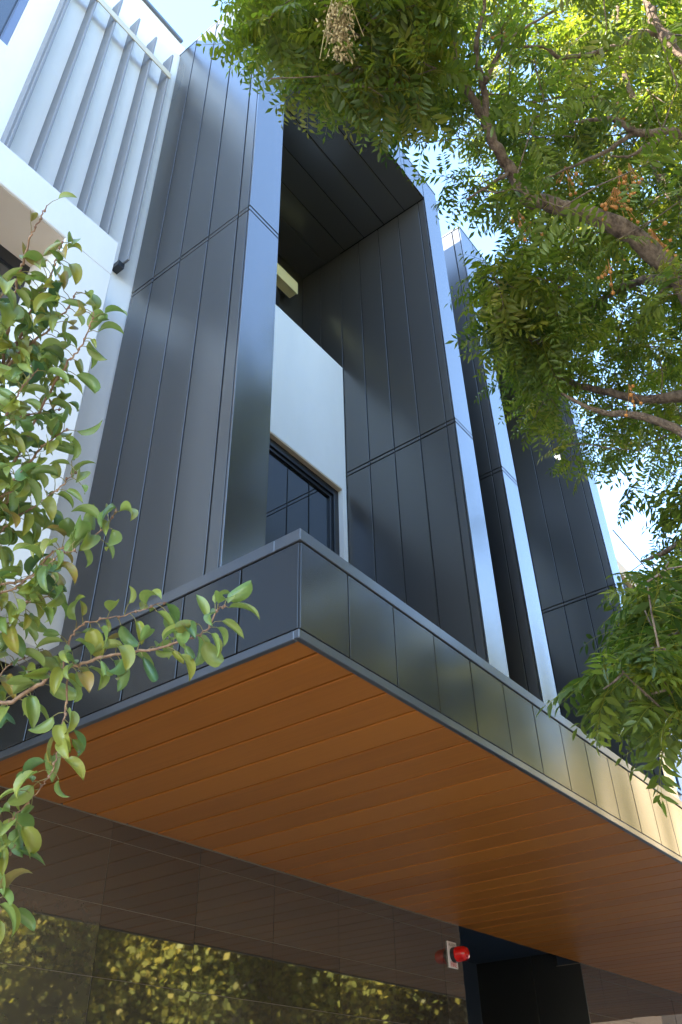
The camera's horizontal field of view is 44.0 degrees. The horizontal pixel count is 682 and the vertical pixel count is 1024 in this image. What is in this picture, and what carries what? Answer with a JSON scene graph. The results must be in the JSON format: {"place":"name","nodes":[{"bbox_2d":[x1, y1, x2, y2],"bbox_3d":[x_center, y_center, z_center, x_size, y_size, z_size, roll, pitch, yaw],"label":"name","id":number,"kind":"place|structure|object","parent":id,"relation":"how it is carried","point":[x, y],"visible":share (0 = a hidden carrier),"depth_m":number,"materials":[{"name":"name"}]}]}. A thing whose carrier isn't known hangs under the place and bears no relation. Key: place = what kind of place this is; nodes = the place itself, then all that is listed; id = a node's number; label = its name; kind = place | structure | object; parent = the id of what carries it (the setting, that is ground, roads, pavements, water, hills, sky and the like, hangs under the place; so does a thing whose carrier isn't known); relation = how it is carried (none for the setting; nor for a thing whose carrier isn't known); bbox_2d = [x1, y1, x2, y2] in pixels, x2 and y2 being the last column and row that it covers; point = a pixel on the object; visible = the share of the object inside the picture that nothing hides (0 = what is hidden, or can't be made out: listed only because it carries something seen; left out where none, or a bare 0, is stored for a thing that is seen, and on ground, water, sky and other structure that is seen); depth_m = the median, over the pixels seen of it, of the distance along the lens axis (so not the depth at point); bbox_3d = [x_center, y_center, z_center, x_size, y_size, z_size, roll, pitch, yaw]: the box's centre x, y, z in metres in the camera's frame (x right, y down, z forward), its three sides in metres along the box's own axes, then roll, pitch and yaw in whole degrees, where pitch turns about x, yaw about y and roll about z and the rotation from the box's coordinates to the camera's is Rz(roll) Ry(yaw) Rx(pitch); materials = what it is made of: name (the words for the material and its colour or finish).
{"place":"outdoors","nodes":[
{"label":"outdoors","id":0,"kind":"place"},
{"bbox_2d":[0,0,681,1023],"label":"office building","id":1,"kind":"structure","parent":0,"point":[352,778],"depth_m":6.42,"materials":[{"name":"black paint"}]},
{"bbox_2d":[0,0,28,44],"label":"window","id":2,"kind":"structure","parent":1,"relation":"in","point":[11,11],"depth_m":7.32,"materials":[{"name":"blue glass"}]},
{"bbox_2d":[0,244,29,330],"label":"window","id":3,"kind":"structure","parent":1,"relation":"in","point":[8,261],"depth_m":5.92,"materials":[{"name":"black glass"}]},
{"bbox_2d":[275,263,297,306],"bbox_3d":[-1.291,-2.790,9.694,0.222,1.550,2.190,-26,-44,28],"label":"window","id":4,"kind":"structure","parent":1,"relation":"in","point":[284,281],"depth_m":10.60,"materials":[{"name":"beige"}]},
{"bbox_2d":[265,431,341,555],"bbox_3d":[-0.796,0.284,7.090,0.127,2.781,2.567,-26,-44,28],"label":"window","id":5,"kind":"structure","parent":1,"relation":"in","point":[299,495],"depth_m":8.16,"materials":[{"name":"black glass"}]},
{"bbox_2d":[446,941,469,968],"bbox_3d":[1.139,4.238,8.089,0.176,0.230,0.166,-26,-44,28],"label":"fire alarm strobe","id":6,"kind":"object","parent":1,"relation":"attached to","point":[456,954],"visible":1,"depth_m":8.06,"materials":[{"name":"red plastic"}]},
{"bbox_2d":[612,530,657,582],"bbox_3d":[13.706,7.725,22.256,0.019,0.726,32.601,-26,-44,28],"label":"overhead wire","id":7,"kind":"object","parent":1,"relation":"attached to","point":[628,548],"visible":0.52,"depth_m":12.04,"materials":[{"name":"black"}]},
{"bbox_2d":[148,0,681,583],"label":"sky","id":8,"kind":"structure","parent":0,"point":[189,18],"materials":[{"name":"white"}]},
{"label":"ground","id":9,"kind":"structure","parent":0,"visible":0},
{"bbox_2d":[616,558,681,801],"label":"neighbour building","id":10,"kind":"structure","parent":9,"relation":"on","point":[622,569],"depth_m":20.18,"materials":[{"name":"grey"}]},
{"bbox_2d":[666,748,681,795],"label":"window","id":11,"kind":"structure","parent":10,"relation":"in","point":[676,779],"depth_m":19.32,"materials":[{"name":"black"}]},
{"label":"footpath","id":12,"kind":"structure","parent":0,"visible":0},
{"bbox_2d":[0,192,259,943],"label":"pear tree","id":13,"kind":"object","parent":12,"relation":"on","point":[24,352],"visible":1,"depth_m":1.85,"materials":[{"name":"green plant"}]},
{"bbox_2d":[195,0,681,816],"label":"street tree","id":14,"kind":"object","parent":12,"relation":"on","point":[393,74],"visible":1,"depth_m":4.82,"materials":[{"name":"green plant"}]}
]}

